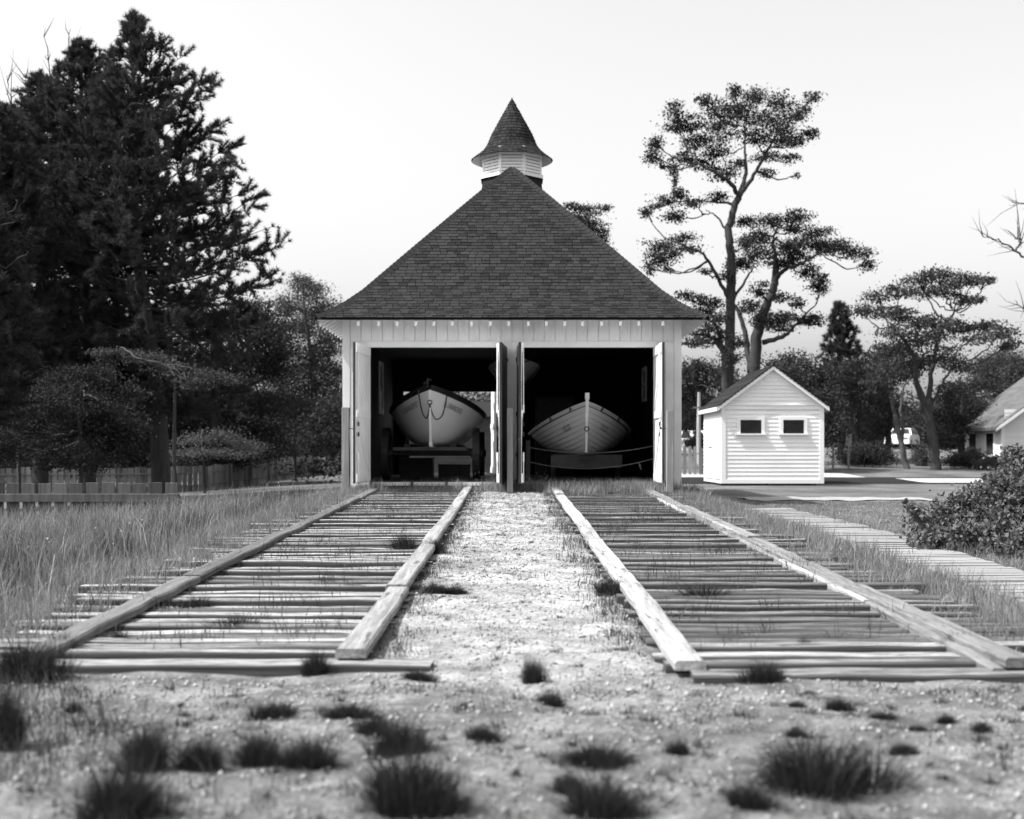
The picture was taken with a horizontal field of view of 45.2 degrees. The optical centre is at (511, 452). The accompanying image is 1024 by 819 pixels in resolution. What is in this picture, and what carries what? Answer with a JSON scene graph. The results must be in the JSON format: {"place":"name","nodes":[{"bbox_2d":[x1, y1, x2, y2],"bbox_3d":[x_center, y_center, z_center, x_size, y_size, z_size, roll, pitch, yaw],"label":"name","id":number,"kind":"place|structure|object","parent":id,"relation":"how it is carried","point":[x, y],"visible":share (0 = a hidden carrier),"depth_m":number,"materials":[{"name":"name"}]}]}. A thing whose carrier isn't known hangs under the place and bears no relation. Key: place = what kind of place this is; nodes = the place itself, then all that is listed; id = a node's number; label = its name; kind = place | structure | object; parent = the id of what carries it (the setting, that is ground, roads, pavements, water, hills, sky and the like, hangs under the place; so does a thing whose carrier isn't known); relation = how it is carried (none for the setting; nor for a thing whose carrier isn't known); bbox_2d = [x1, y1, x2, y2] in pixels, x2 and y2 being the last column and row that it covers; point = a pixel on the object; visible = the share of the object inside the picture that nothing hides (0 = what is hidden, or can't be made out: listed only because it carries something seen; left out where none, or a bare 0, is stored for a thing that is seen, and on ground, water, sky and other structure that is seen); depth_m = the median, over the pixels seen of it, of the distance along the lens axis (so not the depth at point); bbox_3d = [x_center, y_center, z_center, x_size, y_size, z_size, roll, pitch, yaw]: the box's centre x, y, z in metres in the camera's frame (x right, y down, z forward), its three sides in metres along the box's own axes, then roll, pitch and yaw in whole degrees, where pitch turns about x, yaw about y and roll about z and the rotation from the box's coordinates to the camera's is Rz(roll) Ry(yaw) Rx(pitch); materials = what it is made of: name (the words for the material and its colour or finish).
{"place":"outdoors","nodes":[
{"label":"outdoors","id":0,"kind":"place"},
{"bbox_2d":[0,476,331,637],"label":"field grass","id":1,"kind":"structure","parent":0,"point":[57,530],"depth_m":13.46,"materials":[{"name":"plant"}]},
{"bbox_2d":[0,446,1023,818],"bbox_3d":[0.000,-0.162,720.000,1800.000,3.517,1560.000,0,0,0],"label":"ground","id":2,"kind":"structure","parent":0,"point":[734,744],"depth_m":5.14,"materials":[{"name":"sand"}]},
{"bbox_2d":[0,673,44,751],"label":"grass tuft","id":3,"kind":"object","parent":2,"relation":"on","point":[7,713],"visible":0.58,"depth_m":4.50,"materials":[{"name":"plant"}]},
{"bbox_2d":[0,199,55,429],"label":"pine tree","id":4,"kind":"object","parent":2,"relation":"on","point":[17,342],"visible":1,"depth_m":27.29,"materials":[{"name":"black plant"}]},
{"bbox_2d":[0,100,87,439],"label":"pine tree","id":5,"kind":"object","parent":2,"relation":"on","point":[19,179],"visible":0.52,"depth_m":33.69,"materials":[{"name":"black plant"}]},
{"bbox_2d":[0,18,87,493],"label":"bare tree","id":6,"kind":"object","parent":2,"relation":"on","point":[19,470],"visible":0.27,"depth_m":42.98,"materials":[{"name":"black plant"}]},
{"bbox_2d":[0,627,104,683],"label":"grass tuft","id":7,"kind":"object","parent":2,"relation":"on","point":[27,657],"visible":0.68,"depth_m":5.78,"materials":[{"name":"plant"}]},
{"bbox_2d":[0,67,130,493],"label":"pine tree","id":8,"kind":"object","parent":2,"relation":"on","point":[38,477],"visible":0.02,"depth_m":39.75,"materials":[{"name":"black plant"}]},
{"bbox_2d":[0,357,171,507],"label":"shrub","id":9,"kind":"object","parent":2,"relation":"on","point":[97,409],"visible":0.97,"depth_m":30.73,"materials":[{"name":"black plant"}]},
{"bbox_2d":[0,482,179,521],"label":"fence","id":10,"kind":"object","parent":2,"relation":"on","point":[12,496],"visible":0.51,"depth_m":22.06,"materials":[{"name":"wood"}]},
{"bbox_2d":[0,314,187,489],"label":"leafy tree","id":11,"kind":"object","parent":2,"relation":"on","point":[132,460],"visible":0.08,"depth_m":49.73,"materials":[{"name":"black plant"}]},
{"bbox_2d":[0,35,190,503],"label":"pine tree","id":12,"kind":"object","parent":2,"relation":"on","point":[83,57],"visible":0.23,"depth_m":37.19,"materials":[{"name":"black plant"}]},
{"bbox_2d":[0,424,201,482],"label":"woods","id":13,"kind":"object","parent":2,"relation":"on","point":[180,461],"visible":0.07,"depth_m":57.23,"materials":[{"name":"black plant"}]},
{"bbox_2d":[28,724,203,818],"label":"grass tuft","id":14,"kind":"object","parent":2,"relation":"on","point":[141,788],"visible":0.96,"depth_m":3.56,"materials":[{"name":"plant"}]},
{"bbox_2d":[94,709,192,773],"bbox_3d":[-1.262,0.972,4.170,0.395,0.237,0.307,0,0,-2],"label":"grass tuft","id":15,"kind":"object","parent":2,"relation":"on","point":[151,747],"visible":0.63,"depth_m":4.16,"materials":[{"name":"plant"}]},
{"bbox_2d":[0,652,288,818],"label":"foreground grass","id":16,"kind":"structure","parent":2,"relation":"on","point":[76,726],"depth_m":4.55,"materials":[{"name":"plant"}]},
{"bbox_2d":[39,7,291,493],"bbox_3d":[-10.091,-5.724,35.937,7.049,14.782,7.627,0,0,0],"label":"pine tree","id":17,"kind":"object","parent":2,"relation":"on","point":[145,125],"visible":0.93,"depth_m":35.35,"materials":[{"name":"black plant"}]},
{"bbox_2d":[81,345,256,482],"bbox_3d":[-9.029,-0.607,32.427,4.082,4.416,3.566,0,0,-37],"label":"tree","id":18,"kind":"object","parent":2,"relation":"on","point":[206,380],"visible":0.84,"depth_m":32.28,"materials":[{"name":"plant"}]},
{"bbox_2d":[0,456,341,493],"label":"board fence","id":19,"kind":"object","parent":2,"relation":"on","point":[219,476],"visible":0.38,"depth_m":48.38,"materials":[{"name":"grey wood"}]},
{"bbox_2d":[0,483,375,651],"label":"verge weeds","id":20,"kind":"object","parent":2,"relation":"on","point":[328,497],"visible":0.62,"depth_m":10.75,"materials":[{"name":"grey plant"}]},
{"bbox_2d":[162,732,239,772],"bbox_3d":[-1.080,1.018,4.201,0.354,0.161,0.274,0,0,-31],"label":"grass tuft","id":21,"kind":"object","parent":2,"relation":"on","point":[199,754],"visible":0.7,"depth_m":4.19,"materials":[{"name":"plant"}]},
{"bbox_2d":[168,426,274,492],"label":"shrub","id":22,"kind":"object","parent":2,"relation":"on","point":[201,441],"visible":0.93,"depth_m":45.83,"materials":[{"name":"plant"}]},
{"bbox_2d":[126,286,326,475],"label":"leafy tree","id":23,"kind":"object","parent":2,"relation":"on","point":[278,354],"visible":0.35,"depth_m":51.56,"materials":[{"name":"black plant"}]},
{"bbox_2d":[172,609,282,629],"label":"grass tuft","id":24,"kind":"object","parent":2,"relation":"on","point":[237,622],"visible":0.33,"depth_m":7.47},
{"bbox_2d":[0,486,474,676],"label":"timber track","id":25,"kind":"structure","parent":2,"relation":"on","point":[353,650],"depth_m":8.23,"materials":[{"name":"grey wood"}]},
{"bbox_2d":[167,376,341,473],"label":"woods","id":26,"kind":"object","parent":2,"relation":"on","point":[195,464],"visible":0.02,"depth_m":72.62,"materials":[{"name":"black plant"}]},
{"bbox_2d":[211,715,301,768],"bbox_3d":[-0.886,1.005,4.297,0.339,0.205,0.307,0,0,42],"label":"grass tuft","id":27,"kind":"object","parent":2,"relation":"on","point":[255,751],"visible":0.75,"depth_m":4.27,"materials":[{"name":"plant"}]},
{"bbox_2d":[233,697,306,720],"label":"grass tuft","id":28,"kind":"object","parent":2,"relation":"on","point":[270,710],"visible":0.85,"depth_m":4.97,"materials":[{"name":"plant"}]},
{"bbox_2d":[245,269,342,467],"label":"leafy tree","id":29,"kind":"object","parent":2,"relation":"on","point":[326,340],"visible":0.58,"depth_m":66.87,"materials":[{"name":"black plant"}]},
{"bbox_2d":[271,432,323,480],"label":"shrub","id":30,"kind":"object","parent":2,"relation":"on","point":[293,463],"visible":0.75,"depth_m":56.96,"materials":[{"name":"black plant"}]},
{"bbox_2d":[261,727,355,771],"bbox_3d":[-0.707,1.019,4.268,0.409,0.163,0.343,0,0,-5],"label":"grass tuft","id":31,"kind":"object","parent":2,"relation":"on","point":[315,754],"visible":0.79,"depth_m":4.23,"materials":[{"name":"plant"}]},
{"bbox_2d":[286,641,337,676],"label":"grass tuft","id":32,"kind":"object","parent":2,"relation":"on","point":[315,665],"visible":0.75,"depth_m":5.98,"materials":[{"name":"plant"}]},
{"bbox_2d":[305,698,385,720],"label":"grass tuft","id":33,"kind":"object","parent":2,"relation":"on","point":[345,713],"visible":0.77,"depth_m":4.97,"materials":[{"name":"plant"}]},
{"bbox_2d":[341,407,352,490],"bbox_3d":[-3.144,0.063,23.750,0.288,1.868,0.134,0,0,0],"label":"timber post","id":34,"kind":"object","parent":2,"relation":"on","point":[346,428],"visible":0.75,"depth_m":23.69,"materials":[{"name":"grey wood"}]},
{"bbox_2d":[338,711,399,735],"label":"grass tuft","id":35,"kind":"object","parent":2,"relation":"on","point":[370,723],"visible":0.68,"depth_m":4.68,"materials":[{"name":"plant"}]},
{"bbox_2d":[280,374,490,484],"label":"woods","id":36,"kind":"object","parent":2,"relation":"on","point":[337,407],"visible":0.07,"depth_m":63.04,"materials":[{"name":"black plant"}]},
{"bbox_2d":[341,706,462,758],"bbox_3d":[-0.402,0.999,4.431,0.432,0.194,0.392,0,0,32],"label":"grass tuft","id":37,"kind":"object","parent":2,"relation":"on","point":[395,737],"visible":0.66,"depth_m":4.41,"materials":[{"name":"plant"}]},
{"bbox_2d":[396,666,447,682],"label":"grass tuft","id":38,"kind":"object","parent":2,"relation":"on","point":[417,675],"visible":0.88,"depth_m":5.78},
{"bbox_2d":[325,734,519,818],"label":"grass tuft","id":39,"kind":"object","parent":2,"relation":"on","point":[413,792],"visible":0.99,"depth_m":3.68,"materials":[{"name":"plant"}]},
{"bbox_2d":[409,402,492,473],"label":"clapboard house","id":40,"kind":"structure","parent":2,"relation":"on","point":[485,407],"depth_m":44.99,"materials":[{"name":"grey"}]},
{"bbox_2d":[449,720,509,742],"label":"grass tuft","id":41,"kind":"object","parent":2,"relation":"on","point":[480,733],"visible":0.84,"depth_m":4.66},
{"bbox_2d":[507,408,512,492],"bbox_3d":[-0.038,0.062,23.900,0.119,1.845,0.135,0,0,0],"label":"timber post","id":42,"kind":"object","parent":2,"relation":"on","point":[509,450],"visible":0.77,"depth_m":23.84,"materials":[{"name":"grey wood"}]},
{"bbox_2d":[14,484,1007,658],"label":"track weeds","id":43,"kind":"object","parent":2,"relation":"on","point":[349,508],"visible":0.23,"depth_m":11.50,"materials":[{"name":"plant"}]},
{"bbox_2d":[314,98,709,489],"bbox_3d":[0.000,-3.640,29.538,7.902,9.780,11.768,0,0,0],"label":"boathouse","id":44,"kind":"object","parent":2,"relation":"on","point":[512,262],"visible":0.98,"depth_m":25.74,"materials":[{"name":"white paint"}]},
{"bbox_2d":[353,342,370,483],"bbox_3d":[-2.949,-0.765,24.306,0.110,2.726,1.300,0,0,5],"label":"door","id":45,"kind":"structure","parent":44,"relation":"in","point":[361,353],"depth_m":24.15,"materials":[{"name":"white paint"}]},
{"bbox_2d":[381,428,485,479],"bbox_3d":[-1.780,0.025,29.350,2.220,1.150,6.100,0,0,0],"label":"boat carriage","id":46,"kind":"object","parent":44,"relation":"on","point":[476,452],"visible":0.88,"depth_m":27.08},
{"bbox_2d":[389,378,486,446],"bbox_3d":[-1.725,-0.806,29.350,2.231,1.532,7.260,0,0,0],"label":"lifeboat","id":47,"kind":"object","parent":46,"relation":"on","point":[457,422],"visible":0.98,"depth_m":26.47,"materials":[{"name":"wood"}]},
{"bbox_2d":[437,464,470,477],"bbox_3d":[-1.373,0.445,29.300,0.775,0.329,0.640,0,0,0],"label":"crate","id":48,"kind":"object","parent":44,"relation":"on","point":[453,470],"visible":0.96,"depth_m":29.00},
{"bbox_2d":[490,392,496,473],"bbox_3d":[-0.495,-0.765,34.773,0.080,2.726,1.300,0,0,-8],"label":"door","id":49,"kind":"structure","parent":44,"relation":"in","point":[493,426],"depth_m":34.70,"materials":[{"name":"white paint"}]},
{"bbox_2d":[496,342,507,483],"bbox_3d":[-0.189,-0.765,24.323,0.112,2.726,1.331,0,0,5],"label":"door","id":50,"kind":"structure","parent":44,"relation":"in","point":[501,348],"depth_m":23.82,"materials":[{"name":"white paint"}]},
{"bbox_2d":[489,348,539,386],"bbox_3d":[0.060,-2.106,30.100,1.264,0.895,4.200,0,0,0],"label":"hanging boat","id":51,"kind":"object","parent":44,"relation":"hanging from","point":[531,369],"visible":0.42,"depth_m":29.06,"materials":[{"name":"wood"}]},
{"bbox_2d":[516,342,523,483],"bbox_3d":[0.156,-0.765,24.321,0.112,2.726,1.331,0,0,-2],"label":"door","id":52,"kind":"structure","parent":44,"relation":"in","point":[520,347],"depth_m":23.66,"materials":[{"name":"white paint"}]},
{"bbox_2d":[546,454,621,479],"bbox_3d":[1.625,0.322,29.354,1.550,0.566,5.292,0,0,0],"label":"boat trolley","id":53,"kind":"object","parent":44,"relation":"on","point":[586,461],"visible":0.95,"depth_m":26.80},
{"bbox_2d":[528,393,630,454],"bbox_3d":[1.600,-0.575,29.668,2.424,1.390,7.117,0,0,0],"label":"surfboat","id":54,"kind":"object","parent":53,"relation":"on","point":[586,426],"visible":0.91,"depth_m":26.87,"materials":[{"name":"wood"}]},
{"bbox_2d":[526,440,652,481],"bbox_3d":[1.608,0.179,25.279,2.650,0.859,0.092,0,0,2],"label":"rope barrier","id":55,"kind":"object","parent":44,"relation":"on","point":[528,447],"visible":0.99,"depth_m":25.27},
{"bbox_2d":[653,342,664,483],"bbox_3d":[2.895,-0.765,24.320,0.134,2.726,1.330,0,0,0],"label":"door","id":56,"kind":"structure","parent":44,"relation":"in","point":[659,351],"depth_m":23.85,"materials":[{"name":"white paint"}]},
{"bbox_2d":[0,491,1023,818],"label":"pebbles","id":57,"kind":"object","parent":2,"relation":"on","point":[510,691],"visible":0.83,"depth_m":5.45,"materials":[{"name":"gravel"}]},
{"bbox_2d":[0,491,1023,818],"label":"gravel weeds","id":58,"kind":"object","parent":2,"relation":"on","point":[443,737],"visible":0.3,"depth_m":4.77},
{"bbox_2d":[333,476,711,495],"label":"doorstep weeds","id":59,"kind":"object","parent":2,"relation":"on","point":[615,487],"visible":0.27,"depth_m":24.02,"materials":[{"name":"grey plant"}]},
{"bbox_2d":[374,488,694,669],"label":"gravel weeds","id":60,"kind":"object","parent":2,"relation":"on","point":[574,555],"visible":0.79,"depth_m":9.38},
{"bbox_2d":[515,653,553,684],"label":"grass tuft","id":61,"kind":"object","parent":2,"relation":"on","point":[533,674],"visible":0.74,"depth_m":5.76,"materials":[{"name":"plant"}]},
{"bbox_2d":[529,688,572,707],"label":"grass tuft","id":62,"kind":"object","parent":2,"relation":"on","point":[552,700],"visible":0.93,"depth_m":5.23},
{"bbox_2d":[549,768,589,796],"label":"grass tuft","id":63,"kind":"object","parent":2,"relation":"on","point":[566,777],"visible":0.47,"depth_m":3.95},
{"bbox_2d":[562,201,617,249],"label":"leafy tree","id":64,"kind":"object","parent":2,"relation":"on","point":[592,225],"visible":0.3,"depth_m":61.95,"materials":[{"name":"grey plant"}]},
{"bbox_2d":[524,736,660,771],"bbox_3d":[0.270,1.040,4.274,0.552,0.113,0.429,0,0,0],"label":"grass tuft","id":65,"kind":"object","parent":2,"relation":"on","point":[588,756],"visible":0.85,"depth_m":4.26,"materials":[{"name":"plant"}]},
{"bbox_2d":[518,752,683,818],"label":"grass tuft","id":66,"kind":"object","parent":2,"relation":"on","point":[612,805],"visible":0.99,"depth_m":3.62,"materials":[{"name":"plant"}]},
{"bbox_2d":[659,411,672,491],"bbox_3d":[2.958,0.103,23.600,0.271,1.811,0.134,0,0,0],"label":"timber post","id":67,"kind":"object","parent":2,"relation":"on","point":[669,447],"visible":0.77,"depth_m":23.54,"materials":[{"name":"grey wood"}]},
{"bbox_2d":[682,446,703,473],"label":"picket fence","id":68,"kind":"object","parent":2,"relation":"on","point":[701,460],"visible":0.13,"depth_m":48.19,"materials":[{"name":"white wood"}]},
{"bbox_2d":[652,581,744,597],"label":"grass tuft","id":69,"kind":"object","parent":2,"relation":"on","point":[698,591],"visible":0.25,"depth_m":8.63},
{"bbox_2d":[682,355,745,459],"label":"leafy tree","id":70,"kind":"object","parent":2,"relation":"on","point":[701,382],"visible":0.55,"depth_m":66.06,"materials":[{"name":"black plant"}]},
{"bbox_2d":[673,288,758,391],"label":"leafy tree","id":71,"kind":"object","parent":2,"relation":"on","point":[727,359],"visible":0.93,"depth_m":55.76,"materials":[{"name":"black plant"}]},
{"bbox_2d":[637,82,827,385],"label":"tall tree","id":72,"kind":"object","parent":2,"relation":"on","point":[788,139],"visible":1,"depth_m":57.81,"materials":[{"name":"black plant"}]},
{"bbox_2d":[710,774,803,811],"bbox_3d":[0.726,1.018,3.689,0.349,0.108,0.271,0,0,29],"label":"grass tuft","id":73,"kind":"object","parent":2,"relation":"on","point":[755,800],"visible":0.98,"depth_m":3.67,"materials":[{"name":"plant"}]},
{"bbox_2d":[727,657,792,684],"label":"grass tuft","id":74,"kind":"object","parent":2,"relation":"on","point":[758,674],"visible":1,"depth_m":5.74,"materials":[{"name":"plant"}]},
{"bbox_2d":[698,365,829,485],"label":"shed","id":75,"kind":"structure","parent":2,"relation":"on","point":[764,426],"depth_m":38.88,"materials":[{"name":"paint"}]},
{"bbox_2d":[736,417,765,434],"bbox_3d":[7.557,-0.841,38.857,0.949,0.579,0.084,0,0,0],"label":"window","id":76,"kind":"structure","parent":75,"relation":"in","point":[745,425],"depth_m":38.87,"materials":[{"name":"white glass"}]},
{"bbox_2d":[779,417,808,434],"bbox_3d":[8.908,-0.841,38.857,0.941,0.579,0.084,0,0,0],"label":"window","id":77,"kind":"structure","parent":75,"relation":"in","point":[788,425],"depth_m":38.87,"materials":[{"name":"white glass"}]},
{"bbox_2d":[551,487,1023,683],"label":"timber track","id":78,"kind":"structure","parent":2,"relation":"on","point":[890,656],"depth_m":7.83,"materials":[{"name":"grey wood"}]},
{"bbox_2d":[742,347,859,457],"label":"round tree","id":79,"kind":"object","parent":2,"relation":"on","point":[791,367],"visible":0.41,"depth_m":51.10,"materials":[{"name":"black plant"}]},
{"bbox_2d":[721,208,881,373],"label":"spreading tree","id":80,"kind":"object","parent":2,"relation":"on","point":[763,319],"visible":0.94,"depth_m":60.78,"materials":[{"name":"black plant"}]},
{"bbox_2d":[699,722,963,803],"bbox_3d":[1.021,0.981,3.943,0.935,0.226,0.691,0,0,8],"label":"grass tuft","id":81,"kind":"object","parent":2,"relation":"on","point":[804,773],"visible":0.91,"depth_m":3.89,"materials":[{"name":"plant"}]},
{"bbox_2d":[682,381,985,447],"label":"woods","id":82,"kind":"object","parent":2,"relation":"on","point":[913,418],"visible":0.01,"depth_m":97.24,"materials":[{"name":"black plant"}]},
{"bbox_2d":[737,496,934,500],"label":"sand path","id":83,"kind":"structure","parent":2,"relation":"on","point":[825,498],"depth_m":27.43,"materials":[{"name":"sand"}]},
{"bbox_2d":[652,486,1023,651],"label":"verge weeds","id":84,"kind":"object","parent":2,"relation":"on","point":[935,582],"visible":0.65,"depth_m":11.15,"materials":[{"name":"grey plant"}]},
{"bbox_2d":[820,694,858,711],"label":"grass tuft","id":85,"kind":"object","parent":2,"relation":"on","point":[838,705],"visible":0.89,"depth_m":5.12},
{"bbox_2d":[816,299,864,459],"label":"spruce tree","id":86,"kind":"object","parent":2,"relation":"on","point":[842,327],"visible":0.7,"depth_m":65.72,"materials":[{"name":"black plant"}]},
{"bbox_2d":[823,351,913,444],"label":"leafy tree","id":87,"kind":"object","parent":2,"relation":"on","point":[870,427],"visible":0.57,"depth_m":63.10,"materials":[{"name":"black plant"}]},
{"bbox_2d":[826,438,912,467],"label":"shrub","id":88,"kind":"object","parent":2,"relation":"on","point":[865,454],"visible":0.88,"depth_m":56.05,"materials":[{"name":"black plant"}]},
{"bbox_2d":[745,508,1023,605],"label":"boardwalk","id":89,"kind":"structure","parent":2,"relation":"on","point":[938,555],"depth_m":12.18,"materials":[{"name":"grey wood"}]},
{"bbox_2d":[858,341,927,453],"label":"leafy tree","id":90,"kind":"object","parent":2,"relation":"on","point":[889,416],"visible":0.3,"depth_m":64.84,"materials":[{"name":"black plant"}]},
{"bbox_2d":[853,353,941,468],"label":"twin trunk tree","id":91,"kind":"object","parent":2,"relation":"on","point":[888,369],"visible":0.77,"depth_m":53.52,"materials":[{"name":"black plant"}]},
{"bbox_2d":[884,428,919,447],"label":"parked car","id":92,"kind":"object","parent":2,"relation":"on","point":[911,435],"visible":0.62,"depth_m":91.02,"materials":[{"name":"paint"}]},
{"bbox_2d":[909,440,929,465],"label":"shrub","id":93,"kind":"object","parent":2,"relation":"on","point":[921,457],"visible":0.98,"depth_m":57.27,"materials":[{"name":"black plant"}]},
{"bbox_2d":[837,263,1023,469],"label":"layered tree","id":94,"kind":"object","parent":2,"relation":"on","point":[961,281],"visible":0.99,"depth_m":52.76,"materials":[{"name":"black plant"}]},
{"bbox_2d":[911,370,1003,457],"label":"leafy tree","id":95,"kind":"object","parent":2,"relation":"on","point":[961,404],"visible":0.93,"depth_m":62.91,"materials":[{"name":"black plant"}]},
{"bbox_2d":[899,443,1023,561],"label":"rose bush","id":96,"kind":"object","parent":2,"relation":"on","point":[976,520],"visible":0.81,"depth_m":13.18,"materials":[{"name":"black plant"}]},
{"bbox_2d":[940,447,998,468],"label":"shrub","id":97,"kind":"object","parent":2,"relation":"on","point":[960,458],"visible":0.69,"depth_m":54.31,"materials":[{"name":"black plant"}]},
{"bbox_2d":[951,345,1023,401],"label":"leafy tree","id":98,"kind":"object","parent":2,"relation":"on","point":[998,363],"visible":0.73,"depth_m":82.51,"materials":[{"name":"grey plant"}]},
{"bbox_2d":[963,377,1023,463],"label":"house","id":99,"kind":"structure","parent":2,"relation":"on","point":[1001,423],"depth_m":61.35,"materials":[{"name":"paint"}]},
{"bbox_2d":[970,192,1023,321],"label":"bare tree","id":100,"kind":"object","parent":2,"relation":"on","point":[1018,239],"visible":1,"depth_m":45.93,"materials":[{"name":"grey plant"}]},
{"bbox_2d":[0,0,1023,406],"label":"sky","id":101,"kind":"structure","parent":0,"point":[364,122],"materials":[{"name":"white"}]},
{"bbox_2d":[682,477,990,482],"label":"road","id":102,"kind":"structure","parent":0,"point":[836,479],"depth_m":44.09,"materials":[{"name":"asphalt"}]},
{"bbox_2d":[897,478,982,482],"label":"driveway","id":103,"kind":"structure","parent":102,"relation":"on","point":[948,480],"depth_m":42.97,"materials":[{"name":"concrete"}]},
{"bbox_2d":[688,494,1023,569],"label":"lawn grass","id":104,"kind":"structure","parent":0,"point":[767,505],"depth_m":22.57,"materials":[{"name":"plant"}]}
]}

